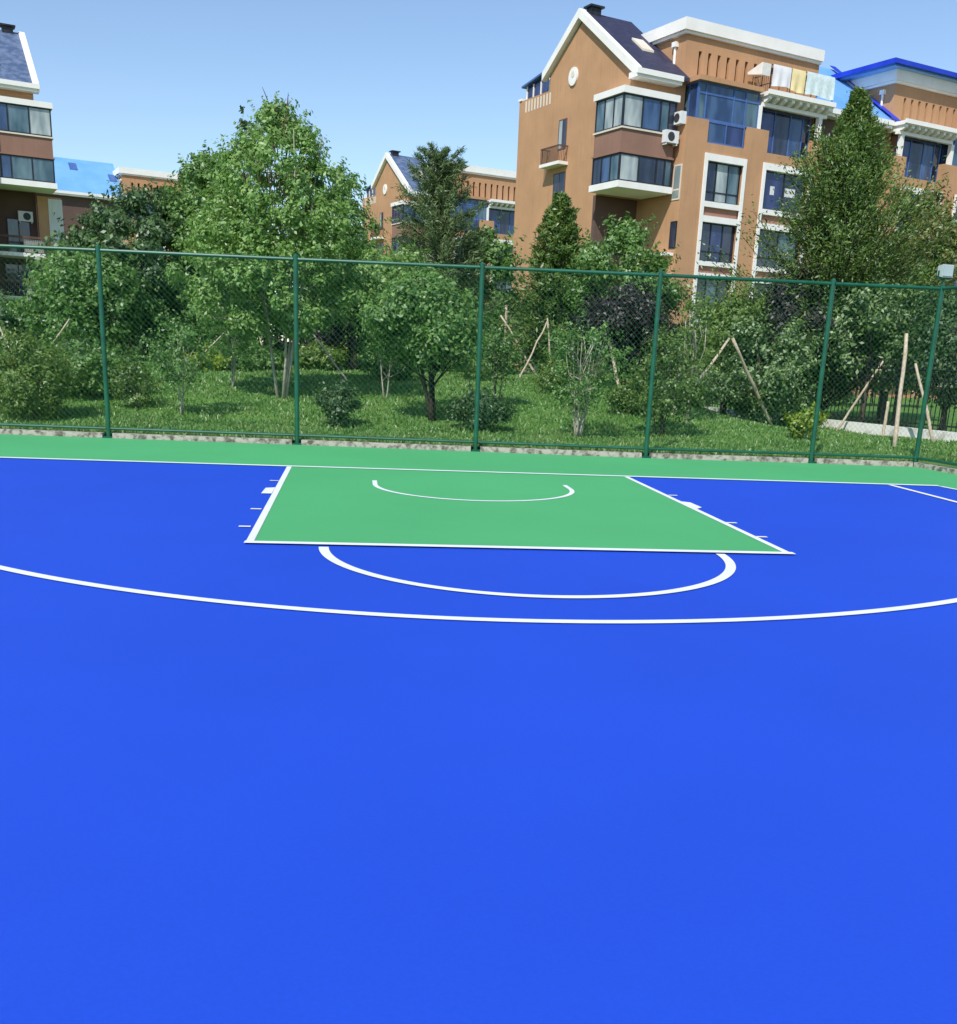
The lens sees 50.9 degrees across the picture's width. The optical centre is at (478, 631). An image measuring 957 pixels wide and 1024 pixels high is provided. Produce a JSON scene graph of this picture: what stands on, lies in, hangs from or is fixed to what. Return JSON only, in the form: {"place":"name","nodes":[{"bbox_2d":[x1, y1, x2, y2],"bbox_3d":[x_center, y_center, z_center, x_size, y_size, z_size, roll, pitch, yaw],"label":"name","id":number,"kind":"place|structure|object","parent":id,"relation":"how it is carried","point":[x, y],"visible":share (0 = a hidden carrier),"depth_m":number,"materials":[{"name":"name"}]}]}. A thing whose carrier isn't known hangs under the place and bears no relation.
{"place":"outdoors","nodes":[
{"label":"outdoors","id":0,"kind":"place"},
{"bbox_2d":[0,434,956,489],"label":"court border","id":1,"kind":"object","parent":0,"point":[99,449],"visible":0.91,"depth_m":16.12,"materials":[{"name":"green rubber"}]},
{"bbox_2d":[0,458,956,1023],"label":"court floor","id":2,"kind":"structure","parent":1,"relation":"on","point":[212,812],"depth_m":4.20,"materials":[{"name":"blue rubber"}]},
{"bbox_2d":[1,457,938,485],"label":"end line","id":3,"kind":"object","parent":2,"relation":"on","point":[464,471],"visible":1,"depth_m":14.59,"materials":[{"name":"paint"}]},
{"bbox_2d":[0,485,956,622],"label":"three point line","id":4,"kind":"object","parent":2,"relation":"on","point":[948,601],"visible":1,"depth_m":6.74,"materials":[{"name":"paint"}]},
{"bbox_2d":[254,466,781,553],"bbox_3d":[0.085,-1.531,11.801,4.930,0.001,5.994,0,16,-7],"label":"key area","id":5,"kind":"object","parent":2,"relation":"on","point":[325,504],"visible":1,"depth_m":10.87,"materials":[{"name":"green rubber"}]},
{"bbox_2d":[372,480,573,500],"bbox_3d":[-0.009,-1.747,12.551,2.600,0.001,1.675,0,16,-7],"label":"court line marking","id":6,"kind":"object","parent":5,"relation":"on","point":[375,484],"visible":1,"depth_m":12.18,"materials":[{"name":"paint"}]},
{"bbox_2d":[238,466,787,551],"bbox_3d":[0.079,-1.536,11.804,5.200,0.001,5.884,0,16,-7],"label":"key line","id":7,"kind":"object","parent":5,"relation":"on","point":[260,520],"visible":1,"depth_m":11.07,"materials":[{"name":"paint"}]},
{"bbox_2d":[244,540,794,553],"bbox_3d":[0.435,-0.748,8.977,4.961,0.001,0.100,1,16,-6],"label":"free throw line","id":8,"kind":"object","parent":5,"relation":"on","point":[480,546],"visible":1,"depth_m":8.97,"materials":[{"name":"paint"}]},
{"bbox_2d":[319,547,735,597],"bbox_3d":[0.526,-0.476,8.038,3.634,0.001,1.782,0,16,-7],"label":"free throw arc","id":9,"kind":"object","parent":2,"relation":"on","point":[729,570],"visible":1,"depth_m":7.56,"materials":[{"name":"paint"}]},
{"bbox_2d":[0,347,956,467],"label":"lawn","id":10,"kind":"structure","parent":0,"point":[825,410],"depth_m":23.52,"materials":[{"name":"green plant"}]},
{"bbox_2d":[0,323,93,419],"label":"shrub","id":11,"kind":"object","parent":10,"relation":"on","point":[20,383],"visible":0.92,"depth_m":18.91,"materials":[{"name":"green plant"}]},
{"bbox_2d":[0,238,98,349],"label":"broadleaf tree","id":12,"kind":"object","parent":10,"relation":"on","point":[34,318],"visible":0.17,"depth_m":34.64,"materials":[{"name":"green plant"}]},
{"bbox_2d":[22,330,153,398],"bbox_3d":[-8.746,-5.867,22.387,3.030,1.634,2.514,0,16,-7],"label":"shrub","id":13,"kind":"object","parent":10,"relation":"on","point":[95,363],"visible":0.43,"depth_m":22.05,"materials":[{"name":"green plant"}]},
{"bbox_2d":[22,227,163,350],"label":"broadleaf tree","id":14,"kind":"object","parent":10,"relation":"on","point":[85,310],"visible":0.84,"depth_m":29.71,"materials":[{"name":"green plant"}]},
{"bbox_2d":[94,346,166,407],"bbox_3d":[-7.327,-5.335,21.328,1.532,1.364,1.358,0,16,-7],"label":"shrub","id":15,"kind":"object","parent":10,"relation":"on","point":[125,383],"visible":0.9,"depth_m":21.24,"materials":[{"name":"green plant"}]},
{"bbox_2d":[52,174,229,360],"bbox_3d":[-10.909,-11.711,32.546,5.938,6.058,5.408,13,19,34],"label":"broadleaf tree","id":16,"kind":"object","parent":10,"relation":"on","point":[114,230],"visible":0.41,"depth_m":30.81,"materials":[{"name":"green plant"}]},
{"bbox_2d":[136,296,234,414],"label":"sapling","id":17,"kind":"object","parent":10,"relation":"on","point":[184,338],"visible":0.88,"depth_m":20.33,"materials":[{"name":"green plant"}]},
{"bbox_2d":[126,152,263,358],"bbox_3d":[-8.898,-11.843,32.209,4.700,6.480,3.960,0,16,-7],"label":"broadleaf tree","id":18,"kind":"object","parent":10,"relation":"on","point":[188,173],"visible":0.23,"depth_m":31.27,"materials":[{"name":"green plant"}]},
{"bbox_2d":[167,140,247,342],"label":"broadleaf tree","id":19,"kind":"object","parent":10,"relation":"on","point":[211,160],"visible":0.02,"depth_m":36.80,"materials":[{"name":"green plant"}]},
{"bbox_2d":[181,342,237,371],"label":"shrub","id":20,"kind":"object","parent":10,"relation":"on","point":[220,364],"visible":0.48,"depth_m":27.54,"materials":[{"name":"green plant"}]},
{"bbox_2d":[200,297,259,387],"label":"sapling","id":21,"kind":"object","parent":10,"relation":"on","point":[242,348],"visible":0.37,"depth_m":24.36,"materials":[{"name":"green plant"}]},
{"bbox_2d":[202,336,303,371],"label":"shrub","id":22,"kind":"object","parent":10,"relation":"on","point":[259,356],"visible":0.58,"depth_m":28.05,"materials":[{"name":"green plant"}]},
{"bbox_2d":[223,105,283,340],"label":"poplar tree","id":23,"kind":"object","parent":10,"relation":"on","point":[244,124],"visible":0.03,"depth_m":36.22,"materials":[{"name":"green plant"}]},
{"bbox_2d":[156,87,393,398],"bbox_3d":[-4.609,-8.680,23.081,5.253,6.710,4.684,0,16,-7],"label":"broadleaf tree","id":24,"kind":"object","parent":10,"relation":"on","point":[308,225],"visible":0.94,"depth_m":21.98,"materials":[{"name":"green plant"}]},
{"bbox_2d":[293,336,356,369],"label":"shrub","id":25,"kind":"object","parent":10,"relation":"on","point":[320,355],"visible":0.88,"depth_m":29.68,"materials":[{"name":"green plant"}]},
{"bbox_2d":[312,333,347,380],"bbox_3d":[-4.060,-7.464,27.123,1.382,1.576,0.065,8,16,19],"label":"support stake","id":26,"kind":"object","parent":10,"relation":"on","point":[339,370],"visible":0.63,"depth_m":27.10,"materials":[{"name":"brown wood"}]},
{"bbox_2d":[293,313,369,367],"bbox_3d":[-4.876,-9.680,33.285,2.504,2.436,2.884,11,18,28],"label":"shrub","id":27,"kind":"object","parent":10,"relation":"on","point":[336,338],"visible":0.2,"depth_m":32.68,"materials":[{"name":"green plant"}]},
{"bbox_2d":[308,376,364,427],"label":"shrub","id":28,"kind":"object","parent":10,"relation":"on","point":[333,405],"visible":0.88,"depth_m":20.02,"materials":[{"name":"green plant"}]},
{"bbox_2d":[302,160,388,347],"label":"broadleaf tree","id":29,"kind":"object","parent":10,"relation":"on","point":[359,228],"visible":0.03,"depth_m":35.56,"materials":[{"name":"green plant"}]},
{"bbox_2d":[300,223,413,370],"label":"broadleaf tree","id":30,"kind":"object","parent":10,"relation":"on","point":[377,276],"visible":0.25,"depth_m":29.43,"materials":[{"name":"green plant"}]},
{"bbox_2d":[344,316,412,397],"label":"sapling","id":31,"kind":"object","parent":10,"relation":"on","point":[363,348],"visible":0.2,"depth_m":24.02,"materials":[{"name":"green plant"}]},
{"bbox_2d":[350,333,426,380],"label":"shrub","id":32,"kind":"object","parent":10,"relation":"on","point":[377,372],"visible":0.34,"depth_m":27.32,"materials":[{"name":"green plant"}]},
{"bbox_2d":[365,234,449,344],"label":"broadleaf tree","id":33,"kind":"object","parent":10,"relation":"on","point":[414,254],"visible":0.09,"depth_m":32.25,"materials":[{"name":"green plant"}]},
{"bbox_2d":[345,259,501,421],"bbox_3d":[-1.212,-6.132,21.521,3.268,3.406,3.842,0,16,-7],"label":"broadleaf tree","id":34,"kind":"object","parent":10,"relation":"on","point":[418,316],"visible":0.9,"depth_m":20.47,"materials":[{"name":"green plant"}]},
{"bbox_2d":[383,141,513,370],"bbox_3d":[-1.354,-12.661,34.442,4.506,7.520,4.917,-4,17,-20],"label":"pine tree","id":35,"kind":"object","parent":10,"relation":"on","point":[440,183],"visible":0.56,"depth_m":33.68,"materials":[{"name":"green plant"}]},
{"bbox_2d":[0,230,937,408],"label":"hedge","id":36,"kind":"object","parent":10,"relation":"on","point":[5,316],"visible":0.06,"depth_m":40.72,"materials":[{"name":"green plant"}]},
{"bbox_2d":[437,377,516,432],"bbox_3d":[0.085,-4.552,20.576,1.595,1.256,1.515,15,20,39],"label":"shrub","id":37,"kind":"object","parent":10,"relation":"on","point":[470,403],"visible":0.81,"depth_m":20.25,"materials":[{"name":"green plant"}]},
{"bbox_2d":[444,340,515,380],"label":"shrub","id":38,"kind":"object","parent":10,"relation":"on","point":[472,371],"visible":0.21,"depth_m":28.81,"materials":[{"name":"green plant"}]},
{"bbox_2d":[433,210,533,357],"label":"broadleaf tree","id":39,"kind":"object","parent":10,"relation":"on","point":[493,253],"visible":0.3,"depth_m":35.49,"materials":[{"name":"green plant"}]},
{"bbox_2d":[463,323,527,400],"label":"sapling","id":40,"kind":"object","parent":10,"relation":"on","point":[498,347],"visible":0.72,"depth_m":23.47,"materials":[{"name":"green plant"}]},
{"bbox_2d":[504,305,506,374],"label":"support stake","id":41,"kind":"object","parent":10,"relation":"on","point":[505,324],"visible":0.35,"depth_m":34.17,"materials":[{"name":"brown wood"}]},
{"bbox_2d":[500,315,536,374],"bbox_3d":[1.386,-9.373,33.289,1.449,2.062,0.102,2,15,0],"label":"support stake","id":42,"kind":"object","parent":10,"relation":"on","point":[525,357],"visible":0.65,"depth_m":33.28,"materials":[{"name":"brown wood"}]},
{"bbox_2d":[519,321,547,377],"bbox_3d":[1.617,-8.398,30.253,0.087,1.855,1.444,14,19,36],"label":"support stake","id":43,"kind":"object","parent":10,"relation":"on","point":[525,366],"visible":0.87,"depth_m":30.23,"materials":[{"name":"brown wood"}]},
{"bbox_2d":[493,191,591,369],"bbox_3d":[2.681,-11.328,33.144,4.463,5.964,3.865,0,16,-7],"label":"spruce tree","id":44,"kind":"object","parent":10,"relation":"on","point":[557,230],"visible":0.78,"depth_m":32.66,"materials":[{"name":"green plant"}]},
{"bbox_2d":[547,318,550,362],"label":"support stake","id":45,"kind":"object","parent":10,"relation":"on","point":[548,336],"visible":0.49,"depth_m":30.79,"materials":[{"name":"brown wood"}]},
{"bbox_2d":[528,354,593,394],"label":"shrub","id":46,"kind":"object","parent":10,"relation":"on","point":[543,378],"visible":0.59,"depth_m":26.20,"materials":[{"name":"green plant"}]},
{"bbox_2d":[541,311,635,436],"bbox_3d":[2.175,-5.075,20.185,1.858,2.560,1.979,4,16,6],"label":"shrub","id":47,"kind":"object","parent":10,"relation":"on","point":[583,384],"visible":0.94,"depth_m":19.99,"materials":[{"name":"green plant"}]},
{"bbox_2d":[609,341,620,384],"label":"support stake","id":48,"kind":"object","parent":10,"relation":"on","point":[617,380],"visible":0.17,"depth_m":27.41,"materials":[{"name":"brown wood"}]},
{"bbox_2d":[559,259,690,386],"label":"plum tree","id":49,"kind":"object","parent":10,"relation":"on","point":[627,319],"visible":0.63,"depth_m":27.40,"materials":[{"name":"purple plant"}]},
{"bbox_2d":[556,211,701,380],"bbox_3d":[4.554,-10.430,31.799,4.250,5.296,5.294,0,16,-7],"label":"broadleaf tree","id":50,"kind":"object","parent":10,"relation":"on","point":[627,236],"visible":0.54,"depth_m":30.48,"materials":[{"name":"green plant"}]},
{"bbox_2d":[599,371,661,415],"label":"shrub","id":51,"kind":"object","parent":10,"relation":"on","point":[617,403],"visible":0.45,"depth_m":23.69,"materials":[{"name":"green plant"}]},
{"bbox_2d":[619,320,714,436],"bbox_3d":[3.884,-5.191,20.924,1.922,2.447,1.883,12,18,32],"label":"shrub","id":52,"kind":"object","parent":10,"relation":"on","point":[689,392],"visible":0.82,"depth_m":20.68,"materials":[{"name":"green plant"}]},
{"bbox_2d":[659,291,727,421],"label":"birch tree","id":53,"kind":"object","parent":10,"relation":"on","point":[699,315],"visible":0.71,"depth_m":22.75,"materials":[{"name":"green plant"}]},
{"bbox_2d":[672,338,729,414],"bbox_3d":[5.381,-6.142,24.483,2.072,2.025,0.090,-10,20,-38],"label":"support stake","id":54,"kind":"object","parent":10,"relation":"on","point":[715,358],"visible":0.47,"depth_m":24.63,"materials":[{"name":"brown wood"}]},
{"bbox_2d":[653,356,756,409],"bbox_3d":[5.869,-6.491,26.375,2.924,1.518,3.084,0,16,-7],"label":"shrub","id":55,"kind":"object","parent":10,"relation":"on","point":[712,394],"visible":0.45,"depth_m":26.00,"materials":[{"name":"green plant"}]},
{"bbox_2d":[679,270,772,414],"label":"broadleaf tree","id":56,"kind":"object","parent":10,"relation":"on","point":[727,318],"visible":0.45,"depth_m":27.48,"materials":[{"name":"green plant"}]},
{"bbox_2d":[731,338,772,424],"bbox_3d":[7.056,-6.251,25.714,2.153,2.344,0.105,-9,19,-36],"label":"support stake","id":57,"kind":"object","parent":10,"relation":"on","point":[751,381],"visible":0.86,"depth_m":25.57,"materials":[{"name":"brown wood"}]},
{"bbox_2d":[714,310,828,422],"bbox_3d":[7.928,-6.908,26.781,3.310,3.242,3.708,0,16,-7],"label":"shrub","id":58,"kind":"object","parent":10,"relation":"on","point":[797,362],"visible":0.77,"depth_m":26.38,"materials":[{"name":"green plant"}]},
{"bbox_2d":[740,243,857,422],"bbox_3d":[8.742,-8.159,27.860,3.175,5.012,3.556,6,16,13],"label":"plum tree","id":59,"kind":"object","parent":10,"relation":"on","point":[782,303],"visible":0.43,"depth_m":27.19,"materials":[{"name":"purple plant"}]},
{"bbox_2d":[781,401,830,438],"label":"shrub","id":60,"kind":"object","parent":10,"relation":"on","point":[806,421],"visible":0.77,"depth_m":21.83,"materials":[{"name":"green plant"}]},
{"bbox_2d":[690,85,956,419],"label":"juniper tree","id":61,"kind":"object","parent":10,"relation":"on","point":[844,227],"visible":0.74,"depth_m":26.97,"materials":[{"name":"green plant"}]},
{"bbox_2d":[836,361,883,430],"bbox_3d":[9.924,-6.079,26.297,1.054,1.973,0.082,5,16,10],"label":"support stake","id":62,"kind":"object","parent":10,"relation":"on","point":[853,405],"visible":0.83,"depth_m":26.32,"materials":[{"name":"brown wood"}]},
{"bbox_2d":[803,257,956,422],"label":"magnolia tree","id":63,"kind":"object","parent":10,"relation":"on","point":[896,344],"visible":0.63,"depth_m":26.51,"materials":[{"name":"green plant"}]},
{"bbox_2d":[882,401,888,435],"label":"support stake","id":64,"kind":"object","parent":10,"relation":"on","point":[885,418],"visible":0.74,"depth_m":24.75,"materials":[{"name":"brown wood"}]},
{"bbox_2d":[892,333,907,446],"bbox_3d":[9.179,-5.170,21.857,0.102,2.526,0.609,6,16,12],"label":"support stake","id":65,"kind":"object","parent":10,"relation":"on","point":[898,408],"visible":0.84,"depth_m":21.82,"materials":[{"name":"brown wood"}]},
{"bbox_2d":[854,244,951,423],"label":"broadleaf tree","id":66,"kind":"object","parent":10,"relation":"on","point":[919,267],"visible":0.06,"depth_m":29.08,"materials":[{"name":"green plant"}]},
{"bbox_2d":[850,173,956,418],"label":"broadleaf tree","id":67,"kind":"object","parent":10,"relation":"on","point":[946,253],"visible":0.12,"depth_m":31.02,"materials":[{"name":"green plant"}]},
{"bbox_2d":[888,279,956,430],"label":"broadleaf tree","id":68,"kind":"object","parent":10,"relation":"on","point":[944,336],"visible":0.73,"depth_m":24.73,"materials":[{"name":"green plant"}]},
{"bbox_2d":[914,363,934,440],"bbox_3d":[10.470,-5.289,23.544,0.778,1.902,0.100,13,19,34],"label":"support stake","id":69,"kind":"object","parent":10,"relation":"on","point":[922,393],"visible":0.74,"depth_m":23.52,"materials":[{"name":"brown wood"}]},
{"bbox_2d":[0,0,956,346],"label":"sky","id":70,"kind":"structure","parent":0,"point":[136,84],"materials":[{"name":"blue"}]},
{"bbox_3d":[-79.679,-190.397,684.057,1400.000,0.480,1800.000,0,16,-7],"label":"ground","id":71,"kind":"structure","parent":0,"visible":0},
{"bbox_2d":[0,23,64,341],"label":"apartment building","id":72,"kind":"structure","parent":71,"relation":"on","point":[27,169],"depth_m":57.15,"materials":[{"name":"paint"}]},
{"bbox_2d":[4,263,31,296],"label":"window","id":73,"kind":"structure","parent":72,"relation":"in","point":[18,269],"depth_m":60.37,"materials":[{"name":"grey glass"}]},
{"bbox_2d":[6,217,31,252],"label":"window","id":74,"kind":"structure","parent":72,"relation":"in","point":[14,227],"depth_m":59.84,"materials":[{"name":"grey glass"}]},
{"bbox_2d":[0,96,57,193],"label":"bay window","id":75,"kind":"structure","parent":72,"relation":"in","point":[26,147],"depth_m":56.45,"materials":[{"name":"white glass"}]},
{"bbox_2d":[35,157,205,343],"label":"apartment building","id":76,"kind":"structure","parent":71,"relation":"on","point":[76,181],"depth_m":98.89,"materials":[{"name":"concrete"}]},
{"bbox_2d":[362,150,515,348],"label":"apartment building","id":77,"kind":"structure","parent":71,"relation":"on","point":[496,189],"depth_m":91.71,"materials":[{"name":"paint"}]},
{"bbox_2d":[391,200,435,254],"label":"bay window","id":78,"kind":"structure","parent":77,"relation":"in","point":[395,231],"depth_m":89.07,"materials":[{"name":"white glass"}]},
{"bbox_2d":[492,277,510,295],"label":"window","id":79,"kind":"structure","parent":77,"relation":"in","point":[506,286],"depth_m":93.90,"materials":[{"name":"grey glass"}]},
{"bbox_2d":[0,428,912,466],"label":"kerb","id":80,"kind":"structure","parent":71,"relation":"on","point":[448,447],"depth_m":17.77,"materials":[{"name":"concrete"}]},
{"bbox_2d":[0,244,944,465],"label":"chain link fence","id":81,"kind":"object","parent":80,"relation":"on","point":[295,259],"visible":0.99,"depth_m":17.45,"materials":[{"name":"green metal"}]},
{"bbox_2d":[937,264,953,284],"bbox_3d":[8.100,-6.181,17.442,0.260,0.340,0.133,-2,16,-17],"label":"floodlight","id":82,"kind":"object","parent":81,"relation":"attached to","point":[945,270],"visible":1,"depth_m":17.38,"materials":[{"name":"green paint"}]},
{"bbox_2d":[510,3,835,394],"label":"apartment building","id":83,"kind":"structure","parent":71,"relation":"on","point":[688,132],"depth_m":51.54,"materials":[{"name":"paint"}]},
{"bbox_2d":[552,171,565,197],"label":"window","id":84,"kind":"structure","parent":83,"relation":"in","point":[559,179],"depth_m":54.74,"materials":[{"name":"blue glass"}]},
{"bbox_2d":[557,118,567,149],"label":"window","id":85,"kind":"structure","parent":83,"relation":"in","point":[562,131],"depth_m":54.05,"materials":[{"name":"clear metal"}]},
{"bbox_2d":[608,222,626,255],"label":"window","id":86,"kind":"structure","parent":83,"relation":"in","point":[620,253],"depth_m":53.18,"materials":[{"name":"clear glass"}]},
{"bbox_2d":[589,85,680,198],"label":"bay window","id":87,"kind":"structure","parent":83,"relation":"in","point":[630,159],"depth_m":49.36,"materials":[{"name":"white glass"}]},
{"bbox_2d":[668,221,677,248],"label":"window","id":88,"kind":"structure","parent":83,"relation":"in","point":[673,225],"depth_m":51.01,"materials":[{"name":"blue glass"}]},
{"bbox_2d":[671,164,681,200],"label":"window","id":89,"kind":"structure","parent":83,"relation":"in","point":[677,173],"depth_m":50.39,"materials":[{"name":"white glass"}]},
{"bbox_2d":[695,279,728,317],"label":"window","id":90,"kind":"structure","parent":83,"relation":"in","point":[705,281],"depth_m":52.86,"materials":[{"name":"grey glass"}]},
{"bbox_2d":[699,222,734,262],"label":"window","id":91,"kind":"structure","parent":83,"relation":"in","point":[723,235],"depth_m":52.25,"materials":[{"name":"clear glass"}]},
{"bbox_2d":[705,161,740,204],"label":"window","id":92,"kind":"structure","parent":83,"relation":"in","point":[722,183],"depth_m":51.50,"materials":[{"name":"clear glass"}]},
{"bbox_2d":[748,62,771,75],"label":"folded quilt","id":93,"kind":"object","parent":83,"relation":"hanging from","point":[762,69],"visible":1,"depth_m":50.67,"materials":[{"name":"white fabric"}]},
{"bbox_2d":[753,283,785,312],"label":"window","id":94,"kind":"structure","parent":83,"relation":"in","point":[754,283],"depth_m":54.38,"materials":[{"name":"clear glass"}]},
{"bbox_2d":[756,229,796,267],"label":"window","id":95,"kind":"structure","parent":83,"relation":"in","point":[759,262],"depth_m":54.10,"materials":[{"name":"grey glass"}]},
{"bbox_2d":[771,64,791,88],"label":"hanging cloth","id":96,"kind":"object","parent":83,"relation":"hanging from","point":[781,77],"visible":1,"depth_m":51.10,"materials":[{"name":"white fabric"}]},
{"bbox_2d":[762,171,805,213],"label":"window","id":97,"kind":"structure","parent":83,"relation":"in","point":[771,179],"depth_m":53.29,"materials":[{"name":"blue glass"}]},
{"bbox_2d":[790,68,805,93],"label":"hanging cloth","id":98,"kind":"object","parent":83,"relation":"hanging from","point":[798,79],"visible":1,"depth_m":51.67,"materials":[{"name":"yellow fabric"}]},
{"bbox_2d":[805,71,834,99],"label":"hanging cloth","id":99,"kind":"object","parent":83,"relation":"hanging from","point":[821,86],"visible":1,"depth_m":52.40,"materials":[{"name":"white fabric"}]},
{"bbox_2d":[705,407,956,441],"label":"wall","id":100,"kind":"structure","parent":71,"relation":"on","point":[947,435],"depth_m":25.80,"materials":[{"name":"paint"}]},
{"bbox_2d":[706,355,956,431],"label":"iron railing","id":101,"kind":"object","parent":100,"relation":"on","point":[892,421],"visible":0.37,"depth_m":25.54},
{"bbox_2d":[799,57,956,398],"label":"apartment building","id":102,"kind":"structure","parent":71,"relation":"on","point":[915,103],"depth_m":57.45,"materials":[{"name":"paint"}]},
{"bbox_2d":[913,462,956,474],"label":"kerb","id":103,"kind":"structure","parent":71,"relation":"on","point":[945,469],"depth_m":17.68,"materials":[{"name":"concrete"}]},
{"bbox_2d":[916,286,956,465],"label":"chain link fence","id":104,"kind":"object","parent":103,"relation":"on","point":[932,459],"visible":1,"depth_m":17.56,"materials":[{"name":"green metal"}]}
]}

